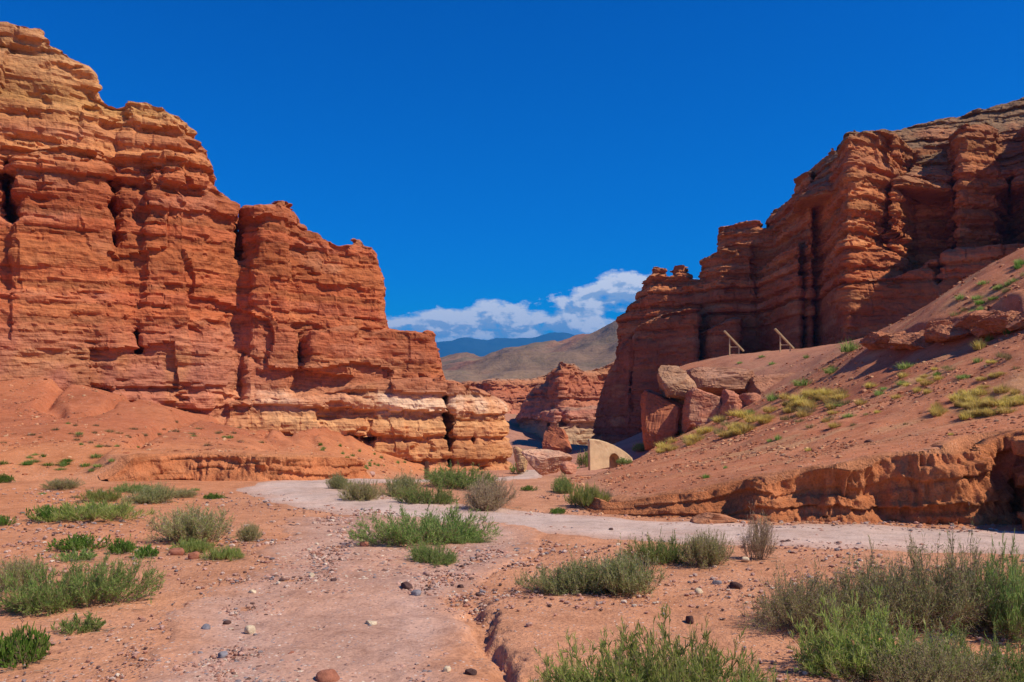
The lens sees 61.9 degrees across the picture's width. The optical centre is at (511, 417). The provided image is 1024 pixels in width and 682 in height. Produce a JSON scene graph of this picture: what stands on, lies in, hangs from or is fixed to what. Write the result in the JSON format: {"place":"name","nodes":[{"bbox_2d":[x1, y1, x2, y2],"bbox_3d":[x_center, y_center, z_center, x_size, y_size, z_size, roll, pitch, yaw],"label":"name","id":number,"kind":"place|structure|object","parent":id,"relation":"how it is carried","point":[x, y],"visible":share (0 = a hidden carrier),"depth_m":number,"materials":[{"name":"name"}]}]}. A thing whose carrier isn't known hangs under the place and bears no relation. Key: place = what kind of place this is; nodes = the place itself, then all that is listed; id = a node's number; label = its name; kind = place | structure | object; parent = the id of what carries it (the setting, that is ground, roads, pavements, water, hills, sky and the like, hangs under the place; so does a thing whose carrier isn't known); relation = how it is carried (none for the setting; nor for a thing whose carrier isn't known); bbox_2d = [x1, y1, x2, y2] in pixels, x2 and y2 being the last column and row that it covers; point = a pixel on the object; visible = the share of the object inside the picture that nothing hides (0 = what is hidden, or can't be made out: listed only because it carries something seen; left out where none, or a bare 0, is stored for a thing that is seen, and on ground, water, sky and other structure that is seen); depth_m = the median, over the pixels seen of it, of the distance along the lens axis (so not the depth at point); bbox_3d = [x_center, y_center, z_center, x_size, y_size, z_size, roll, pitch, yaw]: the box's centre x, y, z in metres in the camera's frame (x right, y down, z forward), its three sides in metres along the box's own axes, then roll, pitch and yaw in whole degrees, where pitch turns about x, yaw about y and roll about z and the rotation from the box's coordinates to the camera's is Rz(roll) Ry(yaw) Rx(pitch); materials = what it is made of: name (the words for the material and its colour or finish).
{"place":"outdoors","nodes":[
{"label":"outdoors","id":0,"kind":"place"},
{"bbox_2d":[0,21,512,471],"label":"cliff","id":1,"kind":"structure","parent":0,"point":[141,258],"depth_m":47.15,"materials":[{"name":"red stone"}]},
{"bbox_2d":[136,514,547,681],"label":"path","id":2,"kind":"structure","parent":0,"point":[412,635],"depth_m":7.20,"materials":[{"name":"soil"}]},
{"bbox_2d":[244,625,255,633],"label":"stone","id":3,"kind":"object","parent":2,"relation":"on","point":[249,629],"visible":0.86,"depth_m":6.75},
{"bbox_2d":[315,669,339,681],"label":"stone","id":4,"kind":"object","parent":2,"relation":"on","point":[328,675],"visible":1,"depth_m":5.42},
{"bbox_2d":[436,332,573,356],"bbox_3d":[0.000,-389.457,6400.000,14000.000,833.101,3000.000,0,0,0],"label":"mountains","id":5,"kind":"structure","parent":0,"point":[479,347],"depth_m":6291.88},
{"bbox_2d":[0,247,1023,681],"bbox_3d":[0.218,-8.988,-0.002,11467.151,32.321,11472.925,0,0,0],"label":"ground","id":6,"kind":"structure","parent":0,"point":[510,655],"depth_m":16.61,"materials":[{"name":"soil"}]},
{"bbox_2d":[0,474,15,482],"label":"herb","id":7,"kind":"object","parent":6,"relation":"on","point":[5,478],"visible":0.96,"depth_m":20.45,"materials":[{"name":"green plant"}]},
{"bbox_2d":[0,514,18,525],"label":"herb","id":8,"kind":"object","parent":6,"relation":"on","point":[3,521],"visible":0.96,"depth_m":13.41,"materials":[{"name":"green plant"}]},
{"bbox_2d":[0,552,48,592],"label":"shrub","id":9,"kind":"object","parent":6,"relation":"on","point":[19,574],"visible":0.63,"depth_m":8.40,"materials":[{"name":"green plant"}]},
{"bbox_2d":[0,621,54,669],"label":"herb","id":10,"kind":"object","parent":6,"relation":"on","point":[32,649],"visible":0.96,"depth_m":5.95,"materials":[{"name":"green plant"}]},
{"bbox_2d":[21,503,63,522],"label":"herb","id":11,"kind":"object","parent":6,"relation":"on","point":[43,513],"visible":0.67,"depth_m":13.83,"materials":[{"name":"green plant"}]},
{"bbox_2d":[39,477,85,489],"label":"shrub","id":12,"kind":"object","parent":6,"relation":"on","point":[56,484],"visible":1,"depth_m":19.02,"materials":[{"name":"green plant"}]},
{"bbox_2d":[51,546,97,561],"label":"herb","id":13,"kind":"object","parent":6,"relation":"on","point":[84,555],"visible":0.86,"depth_m":10.22,"materials":[{"name":"green plant"}]},
{"bbox_2d":[50,608,105,635],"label":"herb","id":14,"kind":"object","parent":6,"relation":"on","point":[70,627],"visible":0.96,"depth_m":6.81,"materials":[{"name":"green plant"}]},
{"bbox_2d":[46,532,113,551],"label":"herb","id":15,"kind":"object","parent":6,"relation":"on","point":[80,542],"visible":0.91,"depth_m":11.07,"materials":[{"name":"green plant"}]},
{"bbox_2d":[0,542,166,615],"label":"shrub","id":16,"kind":"object","parent":6,"relation":"on","point":[30,598],"visible":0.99,"depth_m":7.66,"materials":[{"name":"green plant"}]},
{"bbox_2d":[29,498,155,522],"bbox_3d":[-6.756,1.528,14.167,2.035,0.462,1.724,0,0,11],"label":"grassy plant","id":17,"kind":"object","parent":6,"relation":"on","point":[92,510],"visible":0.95,"depth_m":13.82,"materials":[{"name":"green plant"}]},
{"bbox_2d":[76,487,121,501],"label":"grassy plant","id":18,"kind":"object","parent":6,"relation":"on","point":[101,494],"visible":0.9,"depth_m":16.63,"materials":[{"name":"green plant"}]},
{"bbox_2d":[107,534,136,553],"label":"herb","id":19,"kind":"object","parent":6,"relation":"on","point":[127,546],"visible":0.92,"depth_m":10.78,"materials":[{"name":"green plant"}]},
{"bbox_2d":[112,481,153,492],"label":"shrub","id":20,"kind":"object","parent":6,"relation":"on","point":[124,487],"visible":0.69,"depth_m":18.52,"materials":[{"name":"green plant"}]},
{"bbox_2d":[129,543,158,557],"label":"herb","id":21,"kind":"object","parent":6,"relation":"on","point":[152,551],"visible":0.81,"depth_m":10.41,"materials":[{"name":"green plant"}]},
{"bbox_2d":[119,476,178,503],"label":"shrub","id":22,"kind":"object","parent":6,"relation":"on","point":[160,494],"visible":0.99,"depth_m":16.81,"materials":[{"name":"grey plant"}]},
{"bbox_2d":[168,547,184,554],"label":"stone","id":23,"kind":"object","parent":6,"relation":"on","point":[177,551],"visible":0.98,"depth_m":10.54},
{"bbox_2d":[171,487,197,498],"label":"shrub","id":24,"kind":"object","parent":6,"relation":"on","point":[189,493],"visible":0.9,"depth_m":17.87,"materials":[{"name":"green plant"}]},
{"bbox_2d":[166,536,220,553],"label":"grassy plant","id":25,"kind":"object","parent":6,"relation":"on","point":[193,545],"visible":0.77,"depth_m":10.86,"materials":[{"name":"green plant"}]},
{"bbox_2d":[188,551,200,558],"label":"stone","id":26,"kind":"object","parent":6,"relation":"on","point":[195,555],"visible":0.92,"depth_m":10.29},
{"bbox_2d":[145,497,246,543],"bbox_3d":[-4.385,1.457,11.779,1.496,0.736,1.158,0,0,21],"label":"shrub","id":27,"kind":"object","parent":6,"relation":"on","point":[194,525],"visible":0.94,"depth_m":11.61,"materials":[{"name":"green plant"}]},
{"bbox_2d":[203,491,226,498],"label":"herb","id":28,"kind":"object","parent":6,"relation":"on","point":[211,496],"visible":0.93,"depth_m":17.79,"materials":[{"name":"green plant"}]},
{"bbox_2d":[199,542,245,560],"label":"grassy plant","id":29,"kind":"object","parent":6,"relation":"on","point":[229,553],"visible":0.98,"depth_m":10.29,"materials":[{"name":"green plant"}]},
{"bbox_2d":[97,452,370,481],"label":"bank","id":30,"kind":"structure","parent":6,"relation":"on","point":[210,466],"depth_m":22.57,"materials":[{"name":"stone"}]},
{"bbox_2d":[236,521,262,541],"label":"shrub","id":31,"kind":"object","parent":6,"relation":"on","point":[251,531],"visible":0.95,"depth_m":11.78,"materials":[{"name":"green plant"}]},
{"bbox_2d":[325,468,355,489],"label":"shrub","id":32,"kind":"object","parent":6,"relation":"on","point":[334,482],"visible":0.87,"depth_m":19.89,"materials":[{"name":"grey plant"}]},
{"bbox_2d":[337,475,387,501],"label":"shrub","id":33,"kind":"object","parent":6,"relation":"on","point":[361,492],"visible":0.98,"depth_m":17.27,"materials":[{"name":"green plant"}]},
{"bbox_2d":[377,469,422,496],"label":"shrub","id":34,"kind":"object","parent":6,"relation":"on","point":[401,480],"visible":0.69,"depth_m":18.68,"materials":[{"name":"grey plant"}]},
{"bbox_2d":[344,496,502,549],"bbox_3d":[-1.167,1.439,11.612,2.242,0.789,1.084,0,0,-33],"label":"shrub","id":35,"kind":"object","parent":6,"relation":"on","point":[404,530],"visible":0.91,"depth_m":11.44,"materials":[{"name":"green plant"}]},
{"bbox_2d":[391,479,459,504],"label":"shrub","id":36,"kind":"object","parent":6,"relation":"on","point":[425,498],"visible":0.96,"depth_m":16.72,"materials":[{"name":"green plant"}]},
{"bbox_2d":[405,536,459,567],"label":"shrub","id":37,"kind":"object","parent":6,"relation":"on","point":[421,552],"visible":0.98,"depth_m":9.99,"materials":[{"name":"green plant"}]},
{"bbox_2d":[421,461,497,489],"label":"shrub","id":38,"kind":"object","parent":6,"relation":"on","point":[449,478],"visible":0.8,"depth_m":20.66,"materials":[{"name":"green plant"}]},
{"bbox_2d":[444,530,491,543],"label":"shrub","id":39,"kind":"object","parent":6,"relation":"on","point":[462,540],"visible":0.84,"depth_m":11.60,"materials":[{"name":"green plant"}]},
{"bbox_2d":[459,471,520,511],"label":"shrub","id":40,"kind":"object","parent":6,"relation":"on","point":[491,497],"visible":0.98,"depth_m":15.61,"materials":[{"name":"beige plant"}]},
{"bbox_2d":[0,481,1019,681],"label":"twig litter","id":41,"kind":"object","parent":6,"relation":"on","point":[709,567],"visible":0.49,"depth_m":9.56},
{"bbox_2d":[0,248,1023,529],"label":"scree","id":42,"kind":"structure","parent":6,"relation":"on","point":[728,442],"depth_m":24.80,"materials":[{"name":"stone"}]},
{"bbox_2d":[513,446,527,471],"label":"boulder","id":43,"kind":"object","parent":6,"relation":"on","point":[521,461],"visible":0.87,"depth_m":41.82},
{"bbox_2d":[521,449,572,475],"bbox_3d":[1.611,2.083,40.701,2.295,1.268,2.473,12,3,12],"label":"boulder","id":44,"kind":"object","parent":6,"relation":"on","point":[543,462],"visible":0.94,"depth_m":39.95,"materials":[{"name":"stone"}]},
{"bbox_2d":[542,426,571,452],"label":"boulder","id":45,"kind":"object","parent":6,"relation":"on","point":[555,438],"visible":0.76,"depth_m":104.13,"materials":[{"name":"stone"}]},
{"bbox_2d":[550,472,574,493],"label":"shrub","id":46,"kind":"object","parent":6,"relation":"on","point":[564,485],"visible":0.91,"depth_m":19.68,"materials":[{"name":"green plant"}]},
{"bbox_2d":[513,544,618,595],"bbox_3d":[0.533,1.502,8.317,1.074,0.556,0.754,0,0,14],"label":"shrub","id":47,"kind":"object","parent":6,"relation":"on","point":[569,579],"visible":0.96,"depth_m":8.19,"materials":[{"name":"green plant"}]},
{"bbox_2d":[560,461,576,473],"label":"boulder","id":48,"kind":"object","parent":6,"relation":"on","point":[567,467],"visible":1,"depth_m":38.97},
{"bbox_2d":[575,449,587,466],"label":"shrub","id":49,"kind":"object","parent":6,"relation":"on","point":[583,460],"visible":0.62,"depth_m":61.71,"materials":[{"name":"green plant"}]},
{"bbox_2d":[564,480,612,507],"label":"grassy plant","id":50,"kind":"object","parent":6,"relation":"on","point":[585,496],"visible":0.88,"depth_m":16.09,"materials":[{"name":"green plant"}]},
{"bbox_2d":[588,439,632,469],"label":"wall","id":51,"kind":"structure","parent":6,"relation":"on","point":[603,455],"depth_m":41.67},
{"bbox_2d":[528,624,703,681],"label":"shrub","id":52,"kind":"object","parent":6,"relation":"on","point":[564,674],"visible":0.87,"depth_m":4.92,"materials":[{"name":"green plant"}]},
{"bbox_2d":[615,457,632,464],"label":"shrub","id":53,"kind":"object","parent":6,"relation":"on","point":[622,461],"visible":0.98,"depth_m":34.73,"materials":[{"name":"green plant"}]},
{"bbox_2d":[588,533,668,596],"bbox_3d":[1.077,1.445,8.350,0.764,0.654,1.088,0,0,-6],"label":"shrub","id":54,"kind":"object","parent":6,"relation":"on","point":[631,578],"visible":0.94,"depth_m":8.07,"materials":[{"name":"green plant"}]},
{"bbox_2d":[631,441,644,451],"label":"shrub","id":55,"kind":"object","parent":6,"relation":"on","point":[640,447],"visible":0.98,"depth_m":69.99,"materials":[{"name":"green plant"}]},
{"bbox_2d":[623,525,691,563],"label":"shrub","id":56,"kind":"object","parent":6,"relation":"on","point":[669,554],"visible":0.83,"depth_m":9.87,"materials":[{"name":"green plant"}]},
{"bbox_2d":[640,389,682,450],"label":"boulder","id":57,"kind":"object","parent":6,"relation":"on","point":[660,415],"visible":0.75,"depth_m":51.74,"materials":[{"name":"stone"}]},
{"bbox_2d":[670,398,683,433],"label":"boulder","id":58,"kind":"object","parent":6,"relation":"on","point":[680,401],"visible":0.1,"depth_m":52.44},
{"bbox_2d":[657,365,696,399],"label":"boulder","id":59,"kind":"object","parent":58,"relation":"on","point":[676,382],"visible":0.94,"depth_m":51.81,"materials":[{"name":"stone"}]},
{"bbox_2d":[592,602,773,681],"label":"shrub","id":60,"kind":"object","parent":6,"relation":"on","point":[709,663],"visible":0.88,"depth_m":4.96,"materials":[{"name":"green plant"}]},
{"bbox_2d":[681,388,720,432],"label":"boulder","id":61,"kind":"object","parent":6,"relation":"on","point":[700,408],"visible":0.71,"depth_m":50.54,"materials":[{"name":"stone"}]},
{"bbox_2d":[677,527,738,568],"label":"shrub","id":62,"kind":"object","parent":6,"relation":"on","point":[705,553],"visible":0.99,"depth_m":9.68,"materials":[{"name":"green plant"}]},
{"bbox_2d":[690,512,736,523],"bbox_3d":[3.260,1.646,13.838,0.713,0.218,0.491,2,0,-3],"label":"boulder","id":63,"kind":"object","parent":6,"relation":"on","point":[708,518],"visible":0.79,"depth_m":13.63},
{"bbox_2d":[686,367,754,395],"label":"boulder","id":64,"kind":"object","parent":6,"relation":"on","point":[716,381],"visible":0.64,"depth_m":54.10,"materials":[{"name":"stone"}]},
{"bbox_2d":[718,389,743,416],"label":"boulder","id":65,"kind":"object","parent":6,"relation":"on","point":[730,400],"visible":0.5,"depth_m":50.09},
{"bbox_2d":[723,330,743,355],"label":"timber stand","id":66,"kind":"object","parent":6,"relation":"on","point":[735,342],"visible":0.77,"depth_m":73.45,"materials":[{"name":"brown wood"}]},
{"bbox_2d":[734,409,757,417],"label":"grass tuft","id":67,"kind":"object","parent":6,"relation":"on","point":[740,414],"visible":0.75,"depth_m":36.37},
{"bbox_2d":[740,423,757,430],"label":"grass tuft","id":68,"kind":"object","parent":6,"relation":"on","point":[749,427],"visible":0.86,"depth_m":31.71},
{"bbox_2d":[739,393,760,406],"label":"boulder","id":69,"kind":"object","parent":6,"relation":"on","point":[746,399],"visible":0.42,"depth_m":50.06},
{"bbox_2d":[713,654,797,681],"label":"shrub","id":70,"kind":"object","parent":6,"relation":"on","point":[743,679],"visible":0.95,"depth_m":4.79,"materials":[{"name":"green plant"}]},
{"bbox_2d":[735,499,782,561],"bbox_3d":[2.917,1.347,10.183,0.544,0.799,0.483,0,0,-18],"label":"twiggy bush","id":71,"kind":"object","parent":6,"relation":"on","point":[757,549],"visible":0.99,"depth_m":10.16,"materials":[{"name":"beige plant"}]},
{"bbox_2d":[759,403,778,411],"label":"grass tuft","id":72,"kind":"object","parent":6,"relation":"on","point":[770,409],"visible":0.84,"depth_m":34.92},
{"bbox_2d":[745,372,794,393],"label":"boulder","id":73,"kind":"object","parent":6,"relation":"on","point":[760,384],"visible":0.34,"depth_m":53.78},
{"bbox_2d":[774,328,793,351],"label":"timber stand","id":74,"kind":"object","parent":6,"relation":"on","point":[784,339],"visible":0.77,"depth_m":71.45,"materials":[{"name":"brown wood"}]},
{"bbox_2d":[783,392,810,401],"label":"grass tuft","id":75,"kind":"object","parent":6,"relation":"on","point":[796,397],"visible":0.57,"depth_m":33.64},
{"bbox_2d":[583,428,1023,530],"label":"bank","id":76,"kind":"structure","parent":6,"relation":"on","point":[982,476],"depth_m":14.11,"materials":[{"name":"stone"}]},
{"bbox_2d":[790,377,816,385],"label":"grass tuft","id":77,"kind":"object","parent":6,"relation":"on","point":[802,382],"visible":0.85,"depth_m":37.71,"materials":[{"name":"green plant"}]},
{"bbox_2d":[731,551,903,635],"bbox_3d":[2.436,1.461,6.995,1.485,0.741,1.204,0,0,-37],"label":"shrub","id":78,"kind":"object","parent":6,"relation":"on","point":[807,601],"visible":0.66,"depth_m":6.86,"materials":[{"name":"green plant"}]},
{"bbox_2d":[834,339,859,351],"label":"grass tuft","id":79,"kind":"object","parent":6,"relation":"on","point":[849,347],"visible":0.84,"depth_m":39.75,"materials":[{"name":"green plant"}]},
{"bbox_2d":[785,536,949,637],"bbox_3d":[2.952,1.392,6.976,1.459,0.895,1.183,0,0,-1],"label":"shrub","id":80,"kind":"object","parent":6,"relation":"on","point":[889,597],"visible":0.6,"depth_m":6.87,"materials":[{"name":"green plant"}]},
{"bbox_2d":[859,331,890,349],"bbox_3d":[15.214,-3.125,35.179,1.616,0.915,1.869,-4,5,-1],"label":"boulder","id":81,"kind":"object","parent":6,"relation":"on","point":[868,341],"visible":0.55,"depth_m":34.91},
{"bbox_2d":[786,585,968,681],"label":"shrub","id":82,"kind":"object","parent":6,"relation":"on","point":[819,655],"visible":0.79,"depth_m":5.61,"materials":[{"name":"green plant"}]},
{"bbox_2d":[874,331,906,343],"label":"boulder","id":83,"kind":"object","parent":6,"relation":"on","point":[885,339],"visible":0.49,"depth_m":34.06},
{"bbox_2d":[895,361,918,368],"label":"grass tuft","id":84,"kind":"object","parent":6,"relation":"on","point":[905,366],"visible":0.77,"depth_m":29.88,"materials":[{"name":"green plant"}]},
{"bbox_2d":[888,330,934,349],"bbox_3d":[15.570,-2.965,32.420,1.965,0.611,2.062,-20,15,-28],"label":"boulder","id":85,"kind":"object","parent":6,"relation":"on","point":[917,341],"visible":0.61,"depth_m":32.19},
{"bbox_2d":[826,618,1013,681],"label":"shrub","id":86,"kind":"object","parent":6,"relation":"on","point":[924,673],"visible":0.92,"depth_m":5.27,"materials":[{"name":"green plant"}]},
{"bbox_2d":[923,319,952,342],"bbox_3d":[15.800,-3.142,31.402,1.217,0.816,1.662,-3,-9,18],"label":"boulder","id":87,"kind":"object","parent":6,"relation":"on","point":[930,324],"visible":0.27,"depth_m":30.81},
{"bbox_2d":[857,505,1023,641],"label":"shrub","id":88,"kind":"object","parent":6,"relation":"on","point":[961,599],"visible":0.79,"depth_m":6.80,"materials":[{"name":"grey plant"}]},
{"bbox_2d":[924,324,971,341],"bbox_3d":[15.852,-3.042,30.217,1.788,0.660,1.773,-9,7,-16],"label":"boulder","id":89,"kind":"object","parent":6,"relation":"on","point":[942,333],"visible":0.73,"depth_m":30.03,"materials":[{"name":"stone"}]},
{"bbox_2d":[948,391,967,400],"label":"grass tuft","id":90,"kind":"object","parent":6,"relation":"on","point":[955,397],"visible":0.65,"depth_m":19.78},
{"bbox_2d":[914,617,1023,681],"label":"shrub","id":91,"kind":"object","parent":6,"relation":"on","point":[1018,675],"visible":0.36,"depth_m":5.37,"materials":[{"name":"green plant"}]},
{"bbox_2d":[965,400,985,408],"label":"grass tuft","id":92,"kind":"object","parent":6,"relation":"on","point":[976,404],"visible":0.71,"depth_m":18.52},
{"bbox_2d":[952,309,1002,329],"bbox_3d":[16.236,-3.357,29.681,1.559,0.777,2.027,-12,5,9],"label":"boulder","id":93,"kind":"object","parent":6,"relation":"on","point":[969,320],"visible":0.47,"depth_m":29.34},
{"bbox_2d":[969,338,988,349],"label":"grass tuft","id":94,"kind":"object","parent":6,"relation":"on","point":[977,345],"visible":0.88,"depth_m":26.85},
{"bbox_2d":[971,385,990,394],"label":"grass tuft","id":95,"kind":"object","parent":6,"relation":"on","point":[981,392],"visible":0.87,"depth_m":19.77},
{"bbox_2d":[970,326,999,337],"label":"boulder","id":96,"kind":"object","parent":6,"relation":"on","point":[978,332],"visible":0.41,"depth_m":28.43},
{"bbox_2d":[967,530,1023,643],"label":"shrub","id":97,"kind":"object","parent":6,"relation":"on","point":[1012,606],"visible":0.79,"depth_m":6.59,"materials":[{"name":"green plant"}]},
{"bbox_2d":[975,310,1019,332],"bbox_3d":[15.924,-3.097,27.308,1.530,0.680,1.694,-9,3,-8],"label":"boulder","id":98,"kind":"object","parent":6,"relation":"on","point":[993,323],"visible":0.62,"depth_m":26.98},
{"bbox_2d":[991,383,1015,392],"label":"grass tuft","id":99,"kind":"object","parent":6,"relation":"on","point":[1002,389],"visible":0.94,"depth_m":19.30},
{"bbox_2d":[995,397,1013,407],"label":"grass tuft","id":100,"kind":"object","parent":6,"relation":"on","point":[1003,403],"visible":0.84,"depth_m":17.75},
{"bbox_2d":[995,405,1019,412],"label":"grass tuft","id":101,"kind":"object","parent":6,"relation":"on","point":[1005,410],"visible":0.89,"depth_m":17.22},
{"bbox_2d":[1005,311,1023,330],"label":"boulder","id":102,"kind":"object","parent":6,"relation":"on","point":[1017,323],"visible":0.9,"depth_m":26.22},
{"bbox_2d":[0,488,1023,681],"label":"gravel","id":103,"kind":"structure","parent":0,"point":[316,554],"depth_m":9.28,"materials":[{"name":"gravel"}]},
{"bbox_2d":[0,0,1023,341],"label":"sky","id":104,"kind":"structure","parent":0,"point":[509,168],"materials":[{"name":"blue"}]},
{"bbox_2d":[440,320,617,382],"bbox_3d":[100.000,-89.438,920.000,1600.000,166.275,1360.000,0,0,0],"label":"hills","id":105,"kind":"structure","parent":0,"point":[592,351],"depth_m":672.53,"materials":[{"name":"stone"}]},
{"bbox_2d":[449,361,614,444],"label":"canyon wall","id":106,"kind":"structure","parent":0,"point":[564,396],"depth_m":167.62,"materials":[{"name":"stone"}]},
{"bbox_2d":[236,470,1023,553],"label":"road","id":107,"kind":"structure","parent":0,"point":[313,494],"depth_m":13.07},
{"bbox_2d":[591,97,1023,443],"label":"cliff","id":108,"kind":"structure","parent":0,"point":[862,234],"depth_m":87.97,"materials":[{"name":"red stone"}]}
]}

